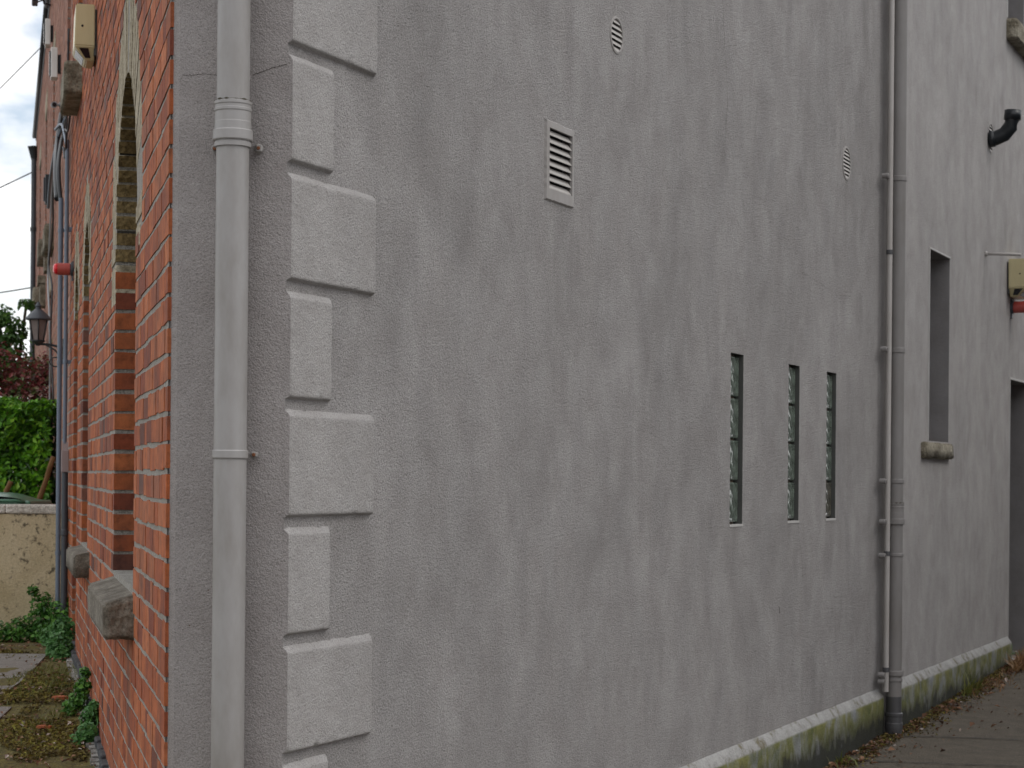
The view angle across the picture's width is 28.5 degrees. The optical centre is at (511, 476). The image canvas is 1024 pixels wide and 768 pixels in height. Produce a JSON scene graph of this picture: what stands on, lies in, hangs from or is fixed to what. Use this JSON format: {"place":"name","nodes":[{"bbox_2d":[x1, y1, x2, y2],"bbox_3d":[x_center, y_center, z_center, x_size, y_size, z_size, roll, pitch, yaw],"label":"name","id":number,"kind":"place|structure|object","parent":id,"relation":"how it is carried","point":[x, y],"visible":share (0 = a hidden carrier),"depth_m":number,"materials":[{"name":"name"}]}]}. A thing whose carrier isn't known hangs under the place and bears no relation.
{"place":"outdoors","nodes":[
{"label":"outdoors","id":0,"kind":"place"},
{"bbox_2d":[0,0,43,398],"label":"sky","id":1,"kind":"structure","parent":0,"point":[20,21],"materials":[{"name":"white"}]},
{"bbox_2d":[0,639,94,767],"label":"yard ground","id":2,"kind":"structure","parent":0,"point":[53,761],"depth_m":10.01,"materials":[{"name":"brown soil"}]},
{"bbox_2d":[0,707,11,718],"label":"paving slab","id":3,"kind":"structure","parent":2,"relation":"on","point":[4,710],"depth_m":10.09,"materials":[{"name":"concrete"}]},
{"bbox_2d":[3,481,12,491],"bbox_3d":[-3.943,0.177,15.600,0.164,0.290,0.040,1,0,0],"label":"wooden stake","id":4,"kind":"object","parent":2,"relation":"on","point":[8,486],"visible":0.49,"depth_m":15.58,"materials":[{"name":"brown wood"}]},
{"bbox_2d":[0,298,45,482],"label":"garden tree","id":5,"kind":"object","parent":2,"relation":"on","point":[10,335],"visible":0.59,"depth_m":20.52,"materials":[{"name":"green plant"}]},
{"bbox_2d":[0,653,45,691],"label":"paving slab","id":6,"kind":"structure","parent":2,"relation":"on","point":[10,661],"depth_m":12.04,"materials":[{"name":"concrete"}]},
{"bbox_2d":[0,617,47,642],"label":"creeper","id":7,"kind":"object","parent":2,"relation":"on","point":[18,636],"visible":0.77,"depth_m":13.58,"materials":[{"name":"green plant"}]},
{"bbox_2d":[0,492,50,503],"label":"wheelie bin","id":8,"kind":"object","parent":2,"relation":"on","point":[10,498],"visible":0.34,"depth_m":14.44,"materials":[{"name":"green plastic"}]},
{"bbox_2d":[0,339,52,493],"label":"red shrub","id":9,"kind":"object","parent":2,"relation":"on","point":[39,383],"visible":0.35,"depth_m":18.50,"materials":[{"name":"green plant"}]},
{"bbox_2d":[0,395,56,503],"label":"hedge","id":10,"kind":"object","parent":2,"relation":"on","point":[21,429],"visible":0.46,"depth_m":16.78,"materials":[{"name":"green plant"}]},
{"bbox_2d":[0,504,67,638],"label":"garden wall","id":11,"kind":"structure","parent":2,"relation":"on","point":[27,543],"depth_m":13.87,"materials":[{"name":"beige paint"}]},
{"bbox_2d":[32,7,49,486],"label":"terraced house","id":12,"kind":"structure","parent":2,"relation":"on","point":[40,134],"depth_m":24.60,"materials":[{"name":"pink brick"}]},
{"bbox_2d":[0,47,40,88],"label":"overhead cable","id":13,"kind":"object","parent":12,"relation":"attached to","point":[17,70],"visible":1,"depth_m":24.16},
{"bbox_2d":[28,145,36,399],"bbox_3d":[-6.821,-1.800,28.672,0.127,5.780,0.127,0,0,31],"label":"downpipe","id":14,"kind":"object","parent":12,"relation":"attached to","point":[33,156],"visible":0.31,"depth_m":28.64,"materials":[{"name":"grey metal"}]},
{"bbox_2d":[0,287,30,292],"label":"overhead cable","id":15,"kind":"object","parent":14,"relation":"attached to","point":[15,290],"visible":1,"depth_m":28.86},
{"bbox_2d":[0,172,31,187],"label":"overhead cable","id":16,"kind":"object","parent":14,"relation":"attached to","point":[15,180],"visible":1,"depth_m":28.89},
{"bbox_2d":[32,143,41,308],"bbox_3d":[-6.059,-3.191,25.922,0.196,2.065,1.140,0,0,-14],"label":"window","id":17,"kind":"structure","parent":12,"relation":"in","point":[35,293],"depth_m":25.40,"materials":[{"name":"stone"}]},
{"bbox_2d":[37,275,45,308],"bbox_3d":[-5.197,-2.030,22.274,0.092,0.330,0.500,1,0,-14],"label":"stone bracket","id":18,"kind":"object","parent":12,"relation":"attached to","point":[41,282],"visible":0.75,"depth_m":22.06,"materials":[{"name":"beige stone"}]},
{"bbox_2d":[37,88,47,266],"bbox_3d":[-5.151,-3.284,22.335,0.197,1.863,0.940,0,0,-14],"label":"window","id":19,"kind":"structure","parent":12,"relation":"in","point":[39,258],"depth_m":21.92,"materials":[{"name":"stone"}]},
{"bbox_2d":[36,725,51,730],"bbox_3d":[-2.229,1.202,9.600,0.087,0.030,0.066,1,0,0],"label":"brick chip","id":20,"kind":"object","parent":2,"relation":"on","point":[42,726],"visible":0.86,"depth_m":9.58,"materials":[{"name":"red brick"}]},
{"bbox_2d":[0,639,89,762],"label":"moss","id":21,"kind":"object","parent":2,"relation":"on","point":[63,736],"visible":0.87,"depth_m":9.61,"materials":[{"name":"green plant"}]},
{"bbox_2d":[51,695,67,699],"bbox_3d":[-2.339,1.151,10.420,0.092,0.030,0.070,1,0,0],"label":"brick chip","id":22,"kind":"object","parent":21,"relation":"on","point":[61,697],"visible":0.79,"depth_m":10.40,"materials":[{"name":"red brick"}]},
{"bbox_2d":[22,584,68,641],"bbox_3d":[-3.121,0.905,13.699,0.436,0.556,0.260,1,0,0],"label":"ivy","id":23,"kind":"object","parent":2,"relation":"on","point":[46,612],"visible":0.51,"depth_m":13.67,"materials":[{"name":"green plant"}]},
{"bbox_2d":[37,456,55,499],"bbox_3d":[-3.682,0.238,15.599,0.299,0.793,0.044,1,0,0],"label":"wooden stake","id":24,"kind":"object","parent":2,"relation":"on","point":[46,478],"visible":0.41,"depth_m":15.58,"materials":[{"name":"brown wood"}]},
{"bbox_2d":[0,640,95,767],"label":"leaf litter","id":25,"kind":"object","parent":2,"relation":"on","point":[68,722],"visible":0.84,"depth_m":9.81,"materials":[{"name":"brown plant"}]},
{"bbox_2d":[38,616,75,661],"bbox_3d":[-2.778,1.023,12.449,0.234,0.313,0.356,0,0,-30],"label":"weed clump","id":26,"kind":"object","parent":2,"relation":"on","point":[57,639],"visible":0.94,"depth_m":12.41,"materials":[{"name":"green plant"}]},
{"bbox_2d":[42,0,72,606],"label":"terraced house","id":27,"kind":"structure","parent":2,"relation":"on","point":[61,14],"depth_m":17.38,"materials":[{"name":"pink brick"}]},
{"bbox_2d":[32,0,50,5],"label":"satellite dish","id":28,"kind":"object","parent":27,"relation":"attached to","point":[34,2],"visible":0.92,"depth_m":20.31,"materials":[{"name":"metal"}]},
{"bbox_2d":[25,302,63,366],"bbox_3d":[-3.516,-1.066,15.154,0.288,0.489,0.195,0,0,7],"label":"wall lantern","id":29,"kind":"object","parent":27,"relation":"attached to","point":[38,318],"depth_m":15.12,"materials":[{"name":"black metal"}]},
{"bbox_2d":[41,245,47,273],"bbox_3d":[-4.772,-2.212,20.628,0.077,0.260,0.500,0,0,-14],"label":"stone bracket","id":30,"kind":"object","parent":27,"relation":"attached to","point":[45,262],"visible":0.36,"depth_m":20.42,"materials":[{"name":"beige stone"}]},
{"bbox_2d":[43,174,48,204],"bbox_3d":[-4.191,-2.597,18.278,0.111,0.260,0.160,1,0,-14],"label":"junction box","id":31,"kind":"object","parent":27,"relation":"attached to","point":[45,184],"visible":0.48,"depth_m":18.20,"materials":[{"name":"black plastic"}]},
{"bbox_2d":[43,19,52,47],"bbox_3d":[-4.517,-4.315,19.656,0.096,0.250,0.200,0,0,-14],"label":"flood light","id":32,"kind":"object","parent":27,"relation":"attached to","point":[48,33],"visible":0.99,"depth_m":19.56,"materials":[{"name":"white plastic"}]},
{"bbox_2d":[42,31,55,256],"bbox_3d":[-4.320,-3.107,19.039,0.196,2.002,0.940,0,0,-14],"label":"window","id":33,"kind":"structure","parent":27,"relation":"in","point":[45,243],"depth_m":18.61,"materials":[{"name":"stone"}]},
{"bbox_2d":[47,175,52,398],"bbox_3d":[-4.136,-1.588,18.058,0.032,2.404,0.517,1,0,-16],"label":"cable","id":34,"kind":"object","parent":27,"relation":"attached to","point":[48,287],"visible":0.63,"depth_m":18.08,"materials":[{"name":"metal"}]},
{"bbox_2d":[49,266,51,295],"bbox_3d":[-4.485,-1.901,19.773,0.092,0.216,1.040,0,0,-14],"label":"window","id":35,"kind":"structure","parent":27,"relation":"in","point":[51,266],"depth_m":19.64,"materials":[{"name":"stone"}]},
{"bbox_2d":[48,183,53,430],"bbox_3d":[-3.799,-1.436,16.702,0.042,2.112,1.709,1,0,-15],"label":"cable","id":36,"kind":"object","parent":27,"relation":"attached to","point":[51,309],"visible":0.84,"depth_m":17.11,"materials":[{"name":"grey plastic"}]},
{"bbox_2d":[49,47,60,80],"bbox_3d":[-3.812,-3.438,16.825,0.101,0.250,0.160,0,0,-14],"label":"flood light","id":37,"kind":"object","parent":27,"relation":"attached to","point":[54,64],"visible":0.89,"depth_m":16.75,"materials":[{"name":"white plastic"}]},
{"bbox_2d":[51,101,59,107],"bbox_3d":[-3.806,-3.098,16.824,0.080,0.081,0.214,0,0,-14],"label":"camera","id":38,"kind":"object","parent":27,"relation":"attached to","point":[54,104],"visible":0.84,"depth_m":16.73,"materials":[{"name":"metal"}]},
{"bbox_2d":[47,117,64,208],"bbox_3d":[-3.526,-2.391,15.527,0.057,0.404,2.106,0,0,-16],"label":"conduit","id":39,"kind":"object","parent":27,"relation":"attached to","point":[50,180],"visible":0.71,"depth_m":15.81,"materials":[{"name":"grey plastic"}]},
{"bbox_2d":[53,112,62,201],"bbox_3d":[-3.266,-2.314,14.500,0.059,0.862,1.444,0,0,-12],"label":"conduit","id":40,"kind":"object","parent":27,"relation":"attached to","point":[57,137],"visible":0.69,"depth_m":14.33,"materials":[{"name":"black plastic"}]},
{"bbox_2d":[54,123,64,142],"bbox_3d":[-3.189,-2.390,14.268,0.030,0.356,1.309,0,0,-16],"label":"conduit","id":41,"kind":"object","parent":27,"relation":"attached to","point":[58,126],"visible":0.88,"depth_m":14.21,"materials":[{"name":"grey plastic"}]},
{"bbox_2d":[56,135,63,201],"bbox_3d":[-3.183,-2.191,14.229,0.052,0.643,1.000,0,0,-11],"label":"conduit","id":42,"kind":"object","parent":27,"relation":"attached to","point":[58,172],"visible":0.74,"depth_m":13.89,"materials":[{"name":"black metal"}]},
{"bbox_2d":[62,28,69,158],"bbox_3d":[-3.169,-2.574,14.247,0.019,0.812,1.759,0,0,-14],"label":"cable","id":43,"kind":"object","parent":27,"relation":"attached to","point":[68,42],"visible":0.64,"depth_m":13.53,"materials":[{"name":"grey plastic"}]},
{"bbox_2d":[61,116,70,140],"bbox_3d":[-3.094,-2.347,13.944,0.022,0.175,1.983,1,0,-14],"label":"cable","id":44,"kind":"object","parent":27,"relation":"attached to","point":[68,126],"visible":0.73,"depth_m":13.12,"materials":[{"name":"grey plastic"}]},
{"bbox_2d":[60,666,91,715],"bbox_3d":[-2.169,1.080,10.068,0.102,0.259,0.198,1,0,29],"label":"nettle","id":45,"kind":"object","parent":2,"relation":"on","point":[82,687],"visible":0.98,"depth_m":10.06,"materials":[{"name":"green plant"}]},
{"bbox_2d":[69,699,98,745],"bbox_3d":[-1.964,1.160,9.308,0.143,0.252,0.247,1,0,0],"label":"nettle","id":46,"kind":"object","parent":2,"relation":"on","point":[88,733],"visible":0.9,"depth_m":9.28,"materials":[{"name":"green plant"}]},
{"bbox_2d":[834,650,1023,767],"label":"pavement","id":47,"kind":"structure","parent":0,"point":[982,746],"depth_m":11.88,"materials":[{"name":"grey concrete"}]},
{"bbox_2d":[828,752,864,766],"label":"grass tuft","id":48,"kind":"object","parent":47,"relation":"on","point":[841,758],"visible":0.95,"depth_m":10.92,"materials":[{"name":"green plant"}]},
{"bbox_2d":[824,656,1021,767],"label":"moss","id":49,"kind":"object","parent":47,"relation":"on","point":[927,717],"visible":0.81,"depth_m":12.53,"materials":[{"name":"plant"}]},
{"bbox_2d":[825,664,1023,767],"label":"leaf litter","id":50,"kind":"object","parent":47,"relation":"on","point":[916,727],"visible":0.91,"depth_m":12.41,"materials":[{"name":"brown plant"}]},
{"bbox_2d":[957,667,988,697],"bbox_3d":[3.177,1.413,13.940,0.259,0.191,0.560,0,0,24],"label":"grass tuft","id":51,"kind":"object","parent":47,"relation":"on","point":[969,687],"visible":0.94,"depth_m":13.89,"materials":[{"name":"green plant"}]},
{"bbox_2d":[972,670,1020,695],"bbox_3d":[3.478,1.457,14.364,0.351,0.087,1.489,0,0,24],"label":"grass tuft","id":52,"kind":"object","parent":47,"relation":"on","point":[995,684],"visible":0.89,"depth_m":14.34,"materials":[{"name":"plant"}]},
{"bbox_2d":[1004,649,1023,670],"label":"grass tuft","id":53,"kind":"object","parent":47,"relation":"on","point":[1018,662],"visible":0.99,"depth_m":15.43,"materials":[{"name":"brown plant"}]},
{"label":"ground","id":54,"kind":"structure","parent":0,"visible":0},
{"bbox_2d":[60,0,887,767],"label":"corner house","id":55,"kind":"structure","parent":54,"relation":"on","point":[590,478],"depth_m":7.35,"materials":[{"name":"grey paint"}]},
{"bbox_2d":[55,198,71,621],"bbox_3d":[-3.062,-0.397,13.761,0.094,3.000,0.039,0,0,-14],"label":"waste pipe","id":56,"kind":"object","parent":55,"relation":"attached to","point":[59,404],"visible":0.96,"depth_m":13.74,"materials":[{"name":"grey metal"}]},
{"bbox_2d":[53,261,73,280],"bbox_3d":[-2.948,-1.349,13.252,0.135,0.128,0.092,1,0,-14],"label":"siren","id":57,"kind":"object","parent":55,"relation":"attached to","point":[63,268],"visible":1,"depth_m":13.22,"materials":[{"name":"red plastic"}]},
{"bbox_2d":[60,140,71,622],"bbox_3d":[-3.017,-0.586,13.654,0.063,3.380,0.070,0,0,-14],"label":"waste pipe","id":58,"kind":"object","parent":55,"relation":"attached to","point":[64,497],"visible":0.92,"depth_m":13.63,"materials":[{"name":"grey metal"}]},
{"bbox_2d":[60,61,82,115],"bbox_3d":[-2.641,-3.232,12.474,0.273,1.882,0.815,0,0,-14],"label":"window sill","id":59,"kind":"structure","parent":55,"relation":"in","point":[71,81],"depth_m":12.08,"materials":[{"name":"stone"}]},
{"bbox_2d":[66,545,89,577],"bbox_3d":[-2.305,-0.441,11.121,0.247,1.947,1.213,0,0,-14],"label":"window sill","id":60,"kind":"structure","parent":55,"relation":"in","point":[77,557],"depth_m":10.52,"materials":[{"name":"grey stone"}]},
{"bbox_2d":[73,4,96,68],"bbox_3d":[-2.184,-2.242,10.307,0.112,0.275,0.312,0,0,-14],"label":"alarm box","id":61,"kind":"object","parent":55,"relation":"attached to","point":[85,38],"visible":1,"depth_m":10.17,"materials":[{"name":"beige plastic"}]},
{"bbox_2d":[87,577,133,639],"bbox_3d":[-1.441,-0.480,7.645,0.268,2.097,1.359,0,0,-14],"label":"window sill","id":62,"kind":"structure","parent":55,"relation":"in","point":[109,604],"depth_m":6.99,"materials":[{"name":"grey stone"}]},
{"bbox_2d":[211,0,263,767],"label":"drainpipe","id":63,"kind":"object","parent":55,"relation":"attached to","point":[232,136],"visible":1,"depth_m":5.49,"materials":[{"name":"grey plastic"}]},
{"bbox_2d":[544,118,573,208],"bbox_3d":[0.160,-1.143,7.396,0.042,0.298,0.278,1,0,24],"label":"vent grille","id":64,"kind":"object","parent":55,"relation":"attached to","point":[555,191],"visible":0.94,"depth_m":7.40,"materials":[{"name":"grey plastic"}]},
{"bbox_2d":[610,16,623,53],"bbox_3d":[0.399,-1.734,7.934,0.035,0.148,0.148,1,0,24],"label":"round vent","id":65,"kind":"object","parent":55,"relation":"attached to","point":[616,35],"visible":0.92,"depth_m":7.95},
{"bbox_2d":[729,355,742,526],"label":"window","id":66,"kind":"structure","parent":55,"relation":"in","point":[734,360],"depth_m":9.45,"materials":[{"name":"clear glass"}]},
{"bbox_2d":[787,366,798,522],"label":"window","id":67,"kind":"structure","parent":55,"relation":"in","point":[791,399],"depth_m":10.35,"materials":[{"name":"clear glass"}]},
{"bbox_2d":[825,373,835,520],"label":"window","id":68,"kind":"structure","parent":55,"relation":"in","point":[829,377],"depth_m":11.04,"materials":[{"name":"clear glass"}]},
{"bbox_2d":[842,146,850,179],"bbox_3d":[1.856,-1.747,11.263,0.035,0.193,0.193,0,0,24],"label":"round vent","id":69,"kind":"object","parent":55,"relation":"attached to","point":[846,162],"visible":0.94,"depth_m":11.29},
{"bbox_2d":[883,0,894,691],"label":"waste pipe","id":70,"kind":"object","parent":55,"relation":"attached to","point":[889,253],"visible":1,"depth_m":11.96,"materials":[{"name":"grey plastic"}]},
{"bbox_2d":[877,0,907,734],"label":"drainpipe","id":71,"kind":"object","parent":55,"relation":"attached to","point":[893,719],"visible":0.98,"depth_m":12.01,"materials":[{"name":"grey plastic"}]},
{"bbox_2d":[882,0,1023,731],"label":"house","id":72,"kind":"structure","parent":54,"relation":"on","point":[963,559],"depth_m":14.07,"materials":[{"name":"paint"}]},
{"bbox_2d":[921,247,953,458],"bbox_3d":[2.763,-0.801,13.334,0.162,1.378,0.888,0,0,24],"label":"window","id":73,"kind":"structure","parent":72,"relation":"in","point":[932,450],"depth_m":13.09,"materials":[{"name":"stone"}]},
{"bbox_2d":[988,122,992,152],"bbox_3d":[3.560,-2.524,15.050,0.035,0.232,0.232,0,0,24],"label":"round vent","id":74,"kind":"object","parent":72,"relation":"attached to","point":[990,127],"visible":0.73,"depth_m":15.05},
{"bbox_2d":[985,251,1020,255],"bbox_3d":[3.597,-1.636,14.834,0.291,0.045,0.038,0,0,24],"label":"overflow pipe","id":75,"kind":"object","parent":72,"relation":"attached to","point":[987,253],"visible":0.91,"depth_m":14.82,"materials":[{"name":"white plastic"}]},
{"bbox_2d":[988,109,1021,147],"bbox_3d":[3.643,-2.576,14.945,0.259,0.272,0.124,0,0,19],"label":"flue elbow","id":76,"kind":"object","parent":72,"relation":"attached to","point":[1006,131],"visible":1,"depth_m":14.90,"materials":[{"name":"black plastic"}]},
{"bbox_2d":[1006,0,1023,57],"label":"window","id":77,"kind":"structure","parent":72,"relation":"in","point":[1014,28],"depth_m":15.62,"materials":[{"name":"stone"}]},
{"bbox_2d":[1007,259,1023,299],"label":"alarm box","id":78,"kind":"object","parent":72,"relation":"attached to","point":[1015,281],"visible":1,"depth_m":15.69,"materials":[{"name":"beige plastic"}]},
{"bbox_2d":[1007,377,1023,636],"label":"door","id":79,"kind":"structure","parent":72,"relation":"in","point":[1014,379],"depth_m":15.86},
{"bbox_2d":[1010,300,1023,318],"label":"siren","id":80,"kind":"object","parent":72,"relation":"attached to","point":[1016,306],"visible":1,"depth_m":15.85,"materials":[{"name":"red plastic"}]}
]}

